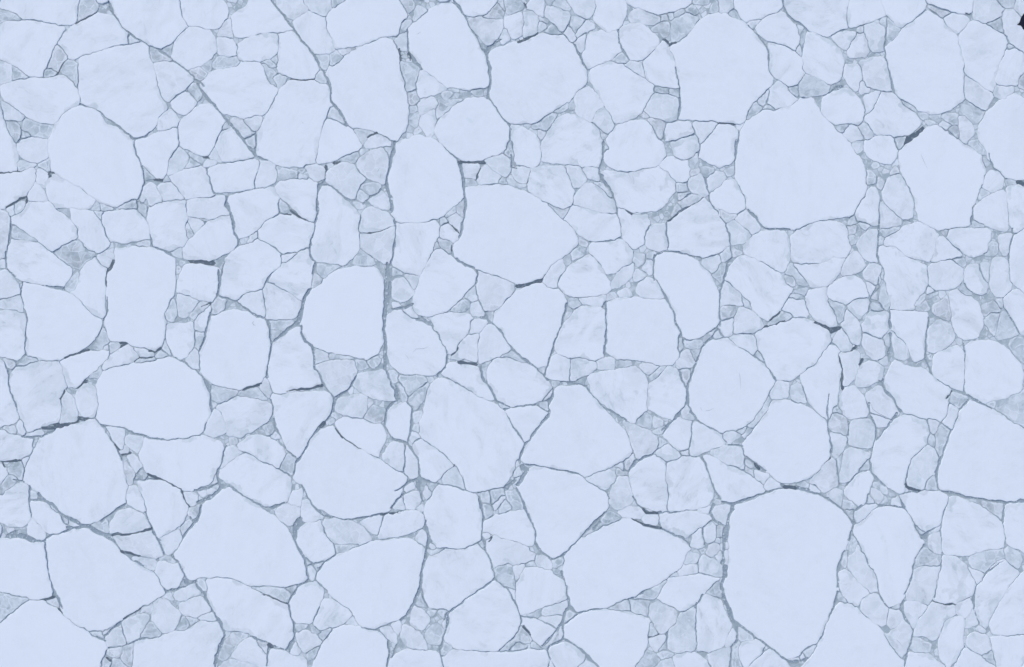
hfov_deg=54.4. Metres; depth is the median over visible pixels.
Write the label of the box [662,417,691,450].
ice floe
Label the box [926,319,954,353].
ice floe
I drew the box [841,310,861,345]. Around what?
ice floe
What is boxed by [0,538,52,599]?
ice floe
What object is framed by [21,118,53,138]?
ice floe
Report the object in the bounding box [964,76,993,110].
ice floe
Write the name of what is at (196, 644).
ice floe
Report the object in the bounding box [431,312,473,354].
ice floe
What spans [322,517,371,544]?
ice floe
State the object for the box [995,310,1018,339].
ice floe
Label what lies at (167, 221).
ice floe
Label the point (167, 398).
ice floe
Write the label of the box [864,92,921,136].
ice floe
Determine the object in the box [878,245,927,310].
ice floe
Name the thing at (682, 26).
ice floe
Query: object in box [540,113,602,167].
ice floe
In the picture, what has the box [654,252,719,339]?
ice floe
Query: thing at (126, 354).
ice floe
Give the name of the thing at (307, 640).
ice floe
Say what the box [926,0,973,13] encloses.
ice floe
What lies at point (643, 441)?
ice floe
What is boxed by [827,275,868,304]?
ice floe
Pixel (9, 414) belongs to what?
ice floe
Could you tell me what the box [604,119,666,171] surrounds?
ice floe
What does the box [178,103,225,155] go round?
ice floe
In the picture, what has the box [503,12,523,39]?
ice floe
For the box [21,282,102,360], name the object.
ice floe
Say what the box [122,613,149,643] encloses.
ice floe
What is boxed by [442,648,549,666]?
ice floe
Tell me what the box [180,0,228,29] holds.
ice floe
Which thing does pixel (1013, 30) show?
ice floe
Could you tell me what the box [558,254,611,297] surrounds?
ice floe
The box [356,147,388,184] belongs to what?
ice floe
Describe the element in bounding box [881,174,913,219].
ice floe
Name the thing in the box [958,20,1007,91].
ice floe
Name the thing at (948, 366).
ice floe
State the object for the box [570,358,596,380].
ice floe
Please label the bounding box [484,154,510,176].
ice floe
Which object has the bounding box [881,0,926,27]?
ice floe
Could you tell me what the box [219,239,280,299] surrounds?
ice floe
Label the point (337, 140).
ice floe
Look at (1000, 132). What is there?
ice floe
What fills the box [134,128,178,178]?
ice floe
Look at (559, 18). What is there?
ice floe
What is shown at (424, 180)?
ice floe
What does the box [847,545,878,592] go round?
ice floe
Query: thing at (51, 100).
ice floe
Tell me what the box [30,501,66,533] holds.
ice floe
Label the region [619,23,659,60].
ice floe
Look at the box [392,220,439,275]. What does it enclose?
ice floe
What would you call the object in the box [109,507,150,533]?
ice floe
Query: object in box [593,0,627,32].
ice floe
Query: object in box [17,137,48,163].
ice floe
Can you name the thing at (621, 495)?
ice floe
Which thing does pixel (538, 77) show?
ice floe
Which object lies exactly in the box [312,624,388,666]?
ice floe
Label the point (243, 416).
ice floe
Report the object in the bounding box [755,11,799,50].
ice floe
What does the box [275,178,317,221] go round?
ice floe
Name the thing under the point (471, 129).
ice floe
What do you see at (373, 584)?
ice floe
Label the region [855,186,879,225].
ice floe
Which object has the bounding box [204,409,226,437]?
ice floe
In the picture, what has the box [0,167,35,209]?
ice floe
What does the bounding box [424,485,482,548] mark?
ice floe
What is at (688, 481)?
ice floe
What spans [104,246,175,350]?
ice floe
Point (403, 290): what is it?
ice floe
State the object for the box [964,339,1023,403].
ice floe
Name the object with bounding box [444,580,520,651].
ice floe
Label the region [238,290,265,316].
ice floe
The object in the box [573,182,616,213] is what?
ice floe
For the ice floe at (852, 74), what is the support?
on the sea
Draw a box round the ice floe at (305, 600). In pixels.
[289,581,324,623]
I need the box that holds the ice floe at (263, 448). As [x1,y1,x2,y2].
[237,434,285,467]
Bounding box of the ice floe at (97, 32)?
[58,12,128,59]
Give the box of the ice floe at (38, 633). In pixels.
[0,600,107,666]
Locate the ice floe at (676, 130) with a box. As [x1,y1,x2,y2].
[664,121,693,140]
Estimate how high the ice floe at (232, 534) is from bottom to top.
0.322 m
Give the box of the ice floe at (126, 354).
[102,344,138,370]
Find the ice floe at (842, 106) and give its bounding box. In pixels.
[821,88,864,124]
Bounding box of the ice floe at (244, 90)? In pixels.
[200,61,278,118]
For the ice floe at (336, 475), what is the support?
on the sea
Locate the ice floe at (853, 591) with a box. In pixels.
[838,569,869,605]
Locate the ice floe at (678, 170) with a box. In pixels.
[659,156,690,182]
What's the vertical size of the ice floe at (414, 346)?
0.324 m
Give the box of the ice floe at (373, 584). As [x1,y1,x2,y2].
[316,538,424,628]
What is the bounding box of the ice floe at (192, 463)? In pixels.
[138,435,223,491]
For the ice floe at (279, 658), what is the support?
on the sea
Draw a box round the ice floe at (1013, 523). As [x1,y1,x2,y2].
[1003,502,1023,552]
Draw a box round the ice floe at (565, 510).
[516,466,608,557]
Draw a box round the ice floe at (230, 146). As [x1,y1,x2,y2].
[215,127,253,161]
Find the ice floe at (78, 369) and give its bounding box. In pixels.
[60,350,109,387]
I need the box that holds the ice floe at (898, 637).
[884,619,912,657]
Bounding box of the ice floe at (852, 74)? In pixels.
[843,63,861,91]
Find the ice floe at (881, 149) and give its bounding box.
[863,135,897,164]
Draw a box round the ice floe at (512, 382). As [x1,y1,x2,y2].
[486,357,551,406]
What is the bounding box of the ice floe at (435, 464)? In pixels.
[412,439,453,481]
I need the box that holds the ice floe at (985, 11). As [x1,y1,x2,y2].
[973,0,1003,23]
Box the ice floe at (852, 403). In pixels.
[839,385,868,419]
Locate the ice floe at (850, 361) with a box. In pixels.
[838,350,860,385]
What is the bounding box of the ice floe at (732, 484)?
[703,455,764,502]
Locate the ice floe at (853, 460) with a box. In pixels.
[839,447,870,482]
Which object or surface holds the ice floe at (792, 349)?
on the sea
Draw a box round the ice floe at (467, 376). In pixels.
[441,362,493,400]
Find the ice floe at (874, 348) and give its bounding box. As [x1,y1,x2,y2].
[861,333,885,360]
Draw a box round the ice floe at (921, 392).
[884,360,950,421]
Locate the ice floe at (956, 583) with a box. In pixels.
[933,555,975,603]
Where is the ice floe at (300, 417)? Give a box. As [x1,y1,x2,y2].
[270,391,332,457]
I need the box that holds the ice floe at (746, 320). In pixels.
[733,307,763,333]
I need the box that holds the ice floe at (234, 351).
[199,309,270,389]
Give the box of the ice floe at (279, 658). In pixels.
[267,649,307,666]
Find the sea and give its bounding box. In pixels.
[0,0,1023,666]
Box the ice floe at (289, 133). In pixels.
[256,80,332,167]
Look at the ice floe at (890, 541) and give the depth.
292.58 m
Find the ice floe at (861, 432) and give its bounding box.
[847,418,874,448]
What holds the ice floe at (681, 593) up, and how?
on the sea
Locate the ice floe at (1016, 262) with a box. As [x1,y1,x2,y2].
[1009,229,1023,292]
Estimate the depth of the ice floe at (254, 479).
292.63 m
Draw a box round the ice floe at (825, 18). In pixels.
[784,0,848,36]
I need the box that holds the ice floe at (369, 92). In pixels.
[326,37,409,140]
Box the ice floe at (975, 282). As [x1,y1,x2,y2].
[964,264,987,294]
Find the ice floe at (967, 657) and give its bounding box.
[954,647,994,666]
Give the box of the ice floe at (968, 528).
[941,496,1004,556]
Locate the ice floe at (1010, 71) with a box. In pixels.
[995,48,1023,85]
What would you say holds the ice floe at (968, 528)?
on the sea
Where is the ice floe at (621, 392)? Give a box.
[587,366,647,423]
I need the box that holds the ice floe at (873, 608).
[860,593,888,626]
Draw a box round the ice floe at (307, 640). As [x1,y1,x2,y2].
[296,630,322,652]
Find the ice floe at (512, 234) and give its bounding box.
[452,184,577,284]
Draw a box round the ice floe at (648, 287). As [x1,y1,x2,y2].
[635,277,663,298]
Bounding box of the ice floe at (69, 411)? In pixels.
[59,389,77,423]
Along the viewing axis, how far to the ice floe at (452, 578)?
292.62 m
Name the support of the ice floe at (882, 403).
on the sea
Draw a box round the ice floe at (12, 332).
[0,310,26,360]
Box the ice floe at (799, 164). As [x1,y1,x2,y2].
[734,97,866,229]
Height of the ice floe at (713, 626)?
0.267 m
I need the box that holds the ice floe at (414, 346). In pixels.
[385,310,446,375]
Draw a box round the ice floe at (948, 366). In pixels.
[932,345,964,390]
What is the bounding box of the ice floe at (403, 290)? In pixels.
[392,277,414,302]
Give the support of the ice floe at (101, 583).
on the sea
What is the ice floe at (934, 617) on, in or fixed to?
on the sea
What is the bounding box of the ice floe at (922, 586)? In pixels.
[905,566,939,604]
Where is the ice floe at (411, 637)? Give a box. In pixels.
[400,624,427,649]
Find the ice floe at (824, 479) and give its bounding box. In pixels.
[810,457,837,492]
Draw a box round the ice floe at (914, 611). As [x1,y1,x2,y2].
[904,601,926,628]
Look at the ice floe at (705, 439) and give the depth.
292.62 m
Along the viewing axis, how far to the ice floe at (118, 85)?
292.60 m
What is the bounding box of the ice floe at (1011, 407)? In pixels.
[995,389,1023,426]
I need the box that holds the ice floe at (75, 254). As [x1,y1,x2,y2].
[55,240,95,269]
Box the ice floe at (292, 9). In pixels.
[276,0,308,19]
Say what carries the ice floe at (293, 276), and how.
on the sea
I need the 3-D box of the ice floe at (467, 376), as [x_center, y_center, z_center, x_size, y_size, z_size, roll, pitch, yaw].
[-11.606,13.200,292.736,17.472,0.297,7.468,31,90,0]
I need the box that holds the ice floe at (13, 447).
[0,430,33,460]
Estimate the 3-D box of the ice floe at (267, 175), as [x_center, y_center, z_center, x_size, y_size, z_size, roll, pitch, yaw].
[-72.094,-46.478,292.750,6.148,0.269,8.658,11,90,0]
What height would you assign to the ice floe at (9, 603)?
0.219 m
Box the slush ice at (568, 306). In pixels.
[0,0,1023,666]
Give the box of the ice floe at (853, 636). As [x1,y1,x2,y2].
[801,602,904,666]
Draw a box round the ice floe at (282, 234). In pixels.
[258,214,314,253]
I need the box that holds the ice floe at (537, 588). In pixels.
[515,567,566,614]
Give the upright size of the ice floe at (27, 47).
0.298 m
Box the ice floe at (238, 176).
[208,159,259,192]
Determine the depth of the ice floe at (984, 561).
292.66 m
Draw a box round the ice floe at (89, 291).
[70,257,106,317]
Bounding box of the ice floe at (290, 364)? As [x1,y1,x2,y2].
[268,327,321,393]
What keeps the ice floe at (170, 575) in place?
on the sea
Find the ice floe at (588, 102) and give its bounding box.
[573,86,603,122]
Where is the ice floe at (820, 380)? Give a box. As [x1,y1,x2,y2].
[800,345,841,419]
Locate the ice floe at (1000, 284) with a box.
[989,256,1011,297]
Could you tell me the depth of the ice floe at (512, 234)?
292.58 m
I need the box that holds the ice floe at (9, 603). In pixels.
[0,592,28,621]
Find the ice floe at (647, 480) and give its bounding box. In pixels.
[629,455,667,511]
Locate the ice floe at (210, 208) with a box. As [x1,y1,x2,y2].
[186,195,229,219]
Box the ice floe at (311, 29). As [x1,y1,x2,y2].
[293,11,334,54]
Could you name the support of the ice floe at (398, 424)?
on the sea
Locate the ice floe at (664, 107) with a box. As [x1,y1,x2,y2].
[644,93,678,121]
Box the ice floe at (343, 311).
[300,265,384,359]
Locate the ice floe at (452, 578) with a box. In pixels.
[422,544,493,610]
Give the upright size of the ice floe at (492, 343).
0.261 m
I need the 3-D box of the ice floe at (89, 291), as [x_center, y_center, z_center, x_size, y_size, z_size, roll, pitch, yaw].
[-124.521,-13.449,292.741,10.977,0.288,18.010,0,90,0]
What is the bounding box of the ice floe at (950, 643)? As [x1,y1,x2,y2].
[938,616,965,666]
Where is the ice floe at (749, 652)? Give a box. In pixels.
[738,639,764,666]
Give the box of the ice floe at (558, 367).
[545,354,570,380]
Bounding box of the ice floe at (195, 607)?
[179,596,210,617]
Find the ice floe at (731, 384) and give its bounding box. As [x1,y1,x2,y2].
[688,338,774,432]
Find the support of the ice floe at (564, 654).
on the sea
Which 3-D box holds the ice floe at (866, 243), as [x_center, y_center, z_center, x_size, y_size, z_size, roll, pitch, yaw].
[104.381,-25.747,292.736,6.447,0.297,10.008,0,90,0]
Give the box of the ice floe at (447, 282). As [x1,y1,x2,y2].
[412,248,476,316]
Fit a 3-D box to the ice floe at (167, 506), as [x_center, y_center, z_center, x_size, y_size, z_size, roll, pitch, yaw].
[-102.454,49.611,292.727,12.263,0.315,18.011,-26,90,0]
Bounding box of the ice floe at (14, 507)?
[0,483,31,527]
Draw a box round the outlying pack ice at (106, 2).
[0,0,1023,666]
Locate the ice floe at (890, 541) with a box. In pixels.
[853,506,924,606]
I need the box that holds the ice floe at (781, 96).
[767,81,797,108]
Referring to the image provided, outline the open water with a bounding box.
[0,3,1023,661]
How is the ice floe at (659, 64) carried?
on the sea
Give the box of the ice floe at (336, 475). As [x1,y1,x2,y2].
[293,426,407,518]
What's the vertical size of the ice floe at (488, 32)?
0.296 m
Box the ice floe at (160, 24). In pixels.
[109,0,187,48]
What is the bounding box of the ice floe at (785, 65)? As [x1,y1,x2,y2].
[767,42,804,86]
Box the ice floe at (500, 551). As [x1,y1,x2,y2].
[486,535,535,567]
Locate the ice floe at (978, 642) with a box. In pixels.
[966,631,991,654]
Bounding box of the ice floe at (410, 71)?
[400,61,419,91]
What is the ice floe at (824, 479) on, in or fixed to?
on the sea
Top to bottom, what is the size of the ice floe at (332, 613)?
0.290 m
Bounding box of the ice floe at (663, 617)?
[648,600,677,633]
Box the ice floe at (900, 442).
[870,415,929,493]
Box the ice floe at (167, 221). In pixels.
[146,200,187,251]
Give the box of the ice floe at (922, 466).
[906,445,938,489]
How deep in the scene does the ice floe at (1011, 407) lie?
292.69 m
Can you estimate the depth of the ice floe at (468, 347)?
292.59 m
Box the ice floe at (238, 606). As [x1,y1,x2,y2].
[206,577,293,649]
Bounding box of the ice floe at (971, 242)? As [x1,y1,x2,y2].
[946,228,991,257]
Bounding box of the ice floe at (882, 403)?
[865,385,899,418]
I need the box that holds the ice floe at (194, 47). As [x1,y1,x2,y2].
[171,27,216,69]
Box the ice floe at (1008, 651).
[990,635,1023,666]
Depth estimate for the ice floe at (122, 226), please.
292.60 m
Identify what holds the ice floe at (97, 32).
on the sea
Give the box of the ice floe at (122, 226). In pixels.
[102,209,150,243]
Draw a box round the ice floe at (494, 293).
[476,271,514,310]
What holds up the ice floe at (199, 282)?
on the sea
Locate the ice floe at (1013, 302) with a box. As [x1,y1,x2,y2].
[1003,289,1023,334]
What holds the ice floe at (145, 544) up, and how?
on the sea
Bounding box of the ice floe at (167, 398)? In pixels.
[95,357,211,439]
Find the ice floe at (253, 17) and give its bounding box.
[231,0,292,37]
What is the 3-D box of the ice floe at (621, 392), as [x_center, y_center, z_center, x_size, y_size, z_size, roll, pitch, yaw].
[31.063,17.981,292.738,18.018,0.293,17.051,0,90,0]
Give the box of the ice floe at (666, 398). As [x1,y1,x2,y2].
[647,366,685,419]
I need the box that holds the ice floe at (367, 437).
[335,416,386,456]
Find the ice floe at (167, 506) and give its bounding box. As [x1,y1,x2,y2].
[137,480,188,537]
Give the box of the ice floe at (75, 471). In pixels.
[23,419,127,523]
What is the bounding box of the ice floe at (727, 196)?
[710,179,745,213]
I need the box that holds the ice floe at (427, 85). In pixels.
[416,70,446,98]
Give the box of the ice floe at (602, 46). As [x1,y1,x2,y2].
[582,29,621,68]
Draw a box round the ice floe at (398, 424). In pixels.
[386,402,410,441]
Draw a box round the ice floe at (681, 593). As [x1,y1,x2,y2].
[657,573,719,610]
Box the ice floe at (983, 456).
[938,400,1023,501]
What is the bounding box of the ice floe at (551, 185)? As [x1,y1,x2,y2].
[527,165,574,208]
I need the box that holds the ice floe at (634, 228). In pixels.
[618,208,649,249]
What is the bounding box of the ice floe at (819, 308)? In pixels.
[805,287,837,326]
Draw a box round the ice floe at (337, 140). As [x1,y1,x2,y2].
[316,119,362,163]
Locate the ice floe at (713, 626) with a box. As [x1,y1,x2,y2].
[696,594,731,652]
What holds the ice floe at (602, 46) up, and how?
on the sea
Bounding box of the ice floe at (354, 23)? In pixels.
[326,0,407,49]
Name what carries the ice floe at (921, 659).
on the sea
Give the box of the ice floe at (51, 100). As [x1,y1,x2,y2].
[0,75,79,123]
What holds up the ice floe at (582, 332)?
on the sea
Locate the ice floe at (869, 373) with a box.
[855,360,883,387]
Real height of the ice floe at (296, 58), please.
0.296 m
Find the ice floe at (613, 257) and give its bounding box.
[588,239,633,274]
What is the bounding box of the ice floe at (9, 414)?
[0,359,18,427]
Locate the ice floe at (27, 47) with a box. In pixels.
[0,20,65,77]
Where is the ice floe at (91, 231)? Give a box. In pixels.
[70,208,109,252]
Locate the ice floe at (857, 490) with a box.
[844,471,873,506]
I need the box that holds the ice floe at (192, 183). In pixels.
[169,166,214,199]
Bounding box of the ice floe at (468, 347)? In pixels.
[451,333,478,361]
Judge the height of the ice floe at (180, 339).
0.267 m
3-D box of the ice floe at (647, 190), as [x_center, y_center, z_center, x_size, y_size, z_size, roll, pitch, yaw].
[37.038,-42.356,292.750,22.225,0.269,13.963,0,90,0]
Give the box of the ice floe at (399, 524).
[378,510,424,539]
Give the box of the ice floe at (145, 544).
[112,530,163,558]
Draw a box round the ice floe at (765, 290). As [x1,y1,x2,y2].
[725,255,792,320]
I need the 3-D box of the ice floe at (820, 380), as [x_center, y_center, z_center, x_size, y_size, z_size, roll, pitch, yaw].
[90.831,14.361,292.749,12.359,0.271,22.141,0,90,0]
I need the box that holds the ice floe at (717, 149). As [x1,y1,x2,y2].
[699,124,738,167]
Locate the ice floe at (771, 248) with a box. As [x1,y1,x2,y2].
[743,230,790,272]
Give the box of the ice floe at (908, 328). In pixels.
[890,310,928,361]
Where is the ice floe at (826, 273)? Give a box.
[794,257,845,287]
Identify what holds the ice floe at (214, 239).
on the sea
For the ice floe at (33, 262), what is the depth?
292.58 m
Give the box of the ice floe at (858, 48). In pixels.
[847,33,869,58]
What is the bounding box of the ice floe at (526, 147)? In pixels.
[510,124,540,168]
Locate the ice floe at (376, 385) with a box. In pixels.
[353,369,395,400]
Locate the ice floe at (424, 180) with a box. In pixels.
[388,134,463,223]
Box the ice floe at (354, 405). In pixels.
[335,393,367,417]
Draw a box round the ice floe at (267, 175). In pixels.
[255,159,277,187]
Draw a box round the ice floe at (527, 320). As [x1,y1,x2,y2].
[493,283,566,367]
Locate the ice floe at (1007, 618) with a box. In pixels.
[989,571,1023,635]
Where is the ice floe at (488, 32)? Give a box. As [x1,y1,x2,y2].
[468,16,503,45]
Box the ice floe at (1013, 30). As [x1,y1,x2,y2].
[1002,9,1023,51]
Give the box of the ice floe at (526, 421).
[505,406,547,441]
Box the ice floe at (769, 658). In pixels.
[749,649,789,666]
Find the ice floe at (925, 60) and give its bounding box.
[885,10,964,114]
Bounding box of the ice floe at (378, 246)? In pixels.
[360,226,394,263]
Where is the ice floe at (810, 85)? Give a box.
[798,74,829,97]
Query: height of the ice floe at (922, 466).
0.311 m
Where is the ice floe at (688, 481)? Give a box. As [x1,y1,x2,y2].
[666,456,713,511]
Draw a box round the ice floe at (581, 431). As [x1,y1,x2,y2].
[521,385,632,476]
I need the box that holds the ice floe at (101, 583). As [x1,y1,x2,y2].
[46,528,164,630]
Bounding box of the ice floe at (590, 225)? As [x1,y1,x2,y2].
[564,205,620,241]
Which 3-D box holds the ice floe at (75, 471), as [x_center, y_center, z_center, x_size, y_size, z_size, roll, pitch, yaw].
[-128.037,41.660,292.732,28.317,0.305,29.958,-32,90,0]
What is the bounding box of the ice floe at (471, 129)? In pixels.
[434,97,509,161]
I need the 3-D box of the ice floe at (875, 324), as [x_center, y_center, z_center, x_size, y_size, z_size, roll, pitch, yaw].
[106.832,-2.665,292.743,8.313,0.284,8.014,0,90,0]
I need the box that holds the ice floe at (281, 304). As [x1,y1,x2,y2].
[263,283,301,319]
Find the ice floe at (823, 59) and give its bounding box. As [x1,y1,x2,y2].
[802,32,844,84]
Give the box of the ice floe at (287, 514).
[275,503,300,525]
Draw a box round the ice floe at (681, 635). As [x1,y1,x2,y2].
[667,607,696,652]
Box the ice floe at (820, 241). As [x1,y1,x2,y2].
[790,220,850,263]
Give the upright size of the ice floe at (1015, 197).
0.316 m
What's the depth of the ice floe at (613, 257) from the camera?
292.60 m
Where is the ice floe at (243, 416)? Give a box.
[216,396,272,437]
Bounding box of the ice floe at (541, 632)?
[521,617,555,645]
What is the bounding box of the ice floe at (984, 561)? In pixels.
[968,548,1004,572]
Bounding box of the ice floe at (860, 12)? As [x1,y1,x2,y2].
[847,0,885,27]
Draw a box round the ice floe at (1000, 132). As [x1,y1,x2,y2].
[977,93,1023,179]
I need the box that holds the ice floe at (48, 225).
[11,201,77,251]
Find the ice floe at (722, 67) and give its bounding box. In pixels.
[670,12,773,123]
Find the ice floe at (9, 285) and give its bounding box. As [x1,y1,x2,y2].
[0,269,20,298]
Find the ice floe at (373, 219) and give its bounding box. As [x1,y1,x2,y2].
[359,206,394,232]
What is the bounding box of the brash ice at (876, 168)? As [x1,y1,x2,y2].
[0,0,1023,666]
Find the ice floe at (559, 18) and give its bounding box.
[544,5,570,31]
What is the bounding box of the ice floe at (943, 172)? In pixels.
[898,125,985,230]
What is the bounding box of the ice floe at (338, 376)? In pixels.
[315,359,357,396]
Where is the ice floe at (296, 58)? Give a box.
[277,31,318,79]
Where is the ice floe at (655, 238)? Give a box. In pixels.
[645,223,667,251]
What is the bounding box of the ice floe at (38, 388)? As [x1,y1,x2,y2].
[9,361,67,431]
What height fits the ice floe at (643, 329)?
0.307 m
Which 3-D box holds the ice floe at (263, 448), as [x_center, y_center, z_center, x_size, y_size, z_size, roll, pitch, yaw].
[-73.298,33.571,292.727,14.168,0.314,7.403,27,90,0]
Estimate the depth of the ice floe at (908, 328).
292.59 m
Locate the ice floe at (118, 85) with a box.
[78,42,167,137]
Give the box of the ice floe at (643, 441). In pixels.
[623,420,658,458]
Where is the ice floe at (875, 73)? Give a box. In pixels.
[859,56,891,91]
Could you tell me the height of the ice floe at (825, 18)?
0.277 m
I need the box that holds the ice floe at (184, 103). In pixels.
[171,92,196,115]
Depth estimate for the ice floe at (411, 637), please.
292.62 m
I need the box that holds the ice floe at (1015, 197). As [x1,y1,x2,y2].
[1006,184,1023,232]
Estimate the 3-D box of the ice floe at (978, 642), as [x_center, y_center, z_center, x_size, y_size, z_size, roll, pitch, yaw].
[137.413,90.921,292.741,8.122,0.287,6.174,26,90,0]
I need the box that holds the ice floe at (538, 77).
[488,33,586,123]
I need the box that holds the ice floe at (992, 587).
[974,559,1019,628]
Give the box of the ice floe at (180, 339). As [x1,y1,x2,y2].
[166,321,194,359]
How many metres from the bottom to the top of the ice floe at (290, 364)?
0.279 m
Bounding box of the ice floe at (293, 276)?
[269,249,314,299]
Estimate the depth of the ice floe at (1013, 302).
292.58 m
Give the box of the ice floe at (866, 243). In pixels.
[856,229,877,262]
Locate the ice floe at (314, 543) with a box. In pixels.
[296,520,334,562]
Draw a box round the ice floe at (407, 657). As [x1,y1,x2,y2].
[388,648,442,666]
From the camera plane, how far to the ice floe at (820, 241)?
292.62 m
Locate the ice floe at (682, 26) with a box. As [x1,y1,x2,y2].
[670,13,698,41]
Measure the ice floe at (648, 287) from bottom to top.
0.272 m
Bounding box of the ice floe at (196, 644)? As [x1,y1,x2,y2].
[132,620,223,666]
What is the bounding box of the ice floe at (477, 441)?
[419,377,523,492]
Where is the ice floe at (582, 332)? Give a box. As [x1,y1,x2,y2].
[554,305,605,360]
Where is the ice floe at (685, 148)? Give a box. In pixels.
[670,135,699,159]
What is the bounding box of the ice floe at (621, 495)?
[609,476,633,509]
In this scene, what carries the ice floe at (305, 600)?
on the sea
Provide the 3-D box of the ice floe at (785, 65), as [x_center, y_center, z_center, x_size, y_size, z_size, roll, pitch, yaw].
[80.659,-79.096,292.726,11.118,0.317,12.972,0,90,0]
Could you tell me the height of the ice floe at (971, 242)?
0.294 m
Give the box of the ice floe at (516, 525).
[483,509,534,545]
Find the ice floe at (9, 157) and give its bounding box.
[0,103,18,171]
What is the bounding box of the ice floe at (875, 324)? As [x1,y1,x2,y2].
[861,311,888,337]
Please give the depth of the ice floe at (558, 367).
292.58 m
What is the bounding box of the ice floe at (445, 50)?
[408,3,489,90]
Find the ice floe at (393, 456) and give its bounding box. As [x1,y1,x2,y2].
[382,441,404,470]
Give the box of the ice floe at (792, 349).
[755,318,830,380]
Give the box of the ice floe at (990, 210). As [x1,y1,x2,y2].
[973,190,1008,231]
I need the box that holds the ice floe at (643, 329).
[606,296,679,365]
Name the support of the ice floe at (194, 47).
on the sea
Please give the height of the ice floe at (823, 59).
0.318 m
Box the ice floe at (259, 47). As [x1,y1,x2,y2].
[237,33,278,61]
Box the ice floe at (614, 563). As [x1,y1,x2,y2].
[562,517,690,611]
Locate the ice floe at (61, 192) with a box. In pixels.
[46,174,95,209]
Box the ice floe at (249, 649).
[231,637,266,666]
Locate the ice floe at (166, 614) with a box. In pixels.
[151,598,181,633]
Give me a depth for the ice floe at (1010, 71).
292.58 m
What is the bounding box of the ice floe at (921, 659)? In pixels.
[905,652,944,666]
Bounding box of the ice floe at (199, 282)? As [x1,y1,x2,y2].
[176,263,220,301]
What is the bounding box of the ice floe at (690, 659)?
[673,652,709,666]
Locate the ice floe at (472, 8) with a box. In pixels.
[451,0,497,16]
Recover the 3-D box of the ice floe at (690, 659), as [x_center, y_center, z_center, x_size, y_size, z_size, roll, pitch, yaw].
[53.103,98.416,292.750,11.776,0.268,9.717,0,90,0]
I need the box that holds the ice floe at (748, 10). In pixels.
[734,0,782,22]
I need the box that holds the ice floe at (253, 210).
[227,187,279,238]
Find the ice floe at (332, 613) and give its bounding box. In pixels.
[313,598,351,629]
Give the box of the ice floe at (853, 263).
[840,251,865,275]
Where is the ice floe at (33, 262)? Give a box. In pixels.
[7,239,72,286]
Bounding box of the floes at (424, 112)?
[0,0,1023,666]
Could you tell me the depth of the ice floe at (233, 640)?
292.70 m
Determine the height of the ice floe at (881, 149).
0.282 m
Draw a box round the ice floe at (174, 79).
[153,61,193,101]
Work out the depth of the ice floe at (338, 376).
292.57 m
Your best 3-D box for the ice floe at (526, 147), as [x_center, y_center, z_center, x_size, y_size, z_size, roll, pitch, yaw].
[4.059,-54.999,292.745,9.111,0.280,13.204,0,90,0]
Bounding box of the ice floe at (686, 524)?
[659,510,711,538]
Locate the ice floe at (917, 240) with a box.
[883,221,938,261]
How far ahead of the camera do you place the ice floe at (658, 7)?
292.61 m
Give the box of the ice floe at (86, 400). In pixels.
[75,383,98,417]
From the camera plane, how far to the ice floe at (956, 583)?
292.58 m
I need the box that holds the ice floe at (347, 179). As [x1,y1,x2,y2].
[325,162,365,199]
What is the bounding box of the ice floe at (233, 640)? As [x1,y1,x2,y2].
[218,631,247,660]
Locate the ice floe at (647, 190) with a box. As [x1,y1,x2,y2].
[600,166,675,212]
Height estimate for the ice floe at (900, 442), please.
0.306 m
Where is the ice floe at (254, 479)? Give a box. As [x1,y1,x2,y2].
[219,453,291,506]
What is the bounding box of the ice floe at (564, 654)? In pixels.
[548,642,584,666]
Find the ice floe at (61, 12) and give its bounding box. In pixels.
[0,0,79,24]
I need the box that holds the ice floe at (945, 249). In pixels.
[931,236,961,261]
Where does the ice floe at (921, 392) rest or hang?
on the sea
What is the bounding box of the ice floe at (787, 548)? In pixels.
[723,489,851,658]
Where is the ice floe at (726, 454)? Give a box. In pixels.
[710,444,744,468]
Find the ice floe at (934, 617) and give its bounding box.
[913,602,955,640]
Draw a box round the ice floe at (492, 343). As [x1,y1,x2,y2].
[478,324,510,363]
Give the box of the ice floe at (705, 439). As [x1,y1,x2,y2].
[689,421,724,456]
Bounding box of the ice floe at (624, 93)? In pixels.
[588,61,653,123]
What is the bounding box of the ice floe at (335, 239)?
[311,186,359,265]
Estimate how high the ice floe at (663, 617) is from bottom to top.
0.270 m
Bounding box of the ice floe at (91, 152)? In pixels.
[48,105,143,207]
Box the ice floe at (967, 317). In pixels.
[948,289,983,340]
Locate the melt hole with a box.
[1017,14,1023,29]
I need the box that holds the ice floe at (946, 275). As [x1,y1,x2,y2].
[927,260,963,290]
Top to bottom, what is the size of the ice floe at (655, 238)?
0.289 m
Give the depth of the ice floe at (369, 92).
292.56 m
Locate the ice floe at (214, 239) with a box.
[182,215,237,260]
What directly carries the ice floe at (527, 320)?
on the sea
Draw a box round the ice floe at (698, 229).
[667,198,729,257]
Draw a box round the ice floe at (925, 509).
[900,490,947,531]
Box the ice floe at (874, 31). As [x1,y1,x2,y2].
[863,20,884,52]
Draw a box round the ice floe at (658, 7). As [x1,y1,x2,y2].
[625,0,691,14]
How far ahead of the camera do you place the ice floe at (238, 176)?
292.58 m
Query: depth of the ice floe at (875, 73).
292.59 m
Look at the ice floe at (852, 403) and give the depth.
292.60 m
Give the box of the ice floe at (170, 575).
[154,561,183,589]
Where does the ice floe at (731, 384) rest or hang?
on the sea
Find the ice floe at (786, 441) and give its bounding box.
[742,399,830,483]
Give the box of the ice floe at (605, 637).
[564,608,650,666]
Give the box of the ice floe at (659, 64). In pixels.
[643,41,678,88]
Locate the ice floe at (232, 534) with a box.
[174,487,307,586]

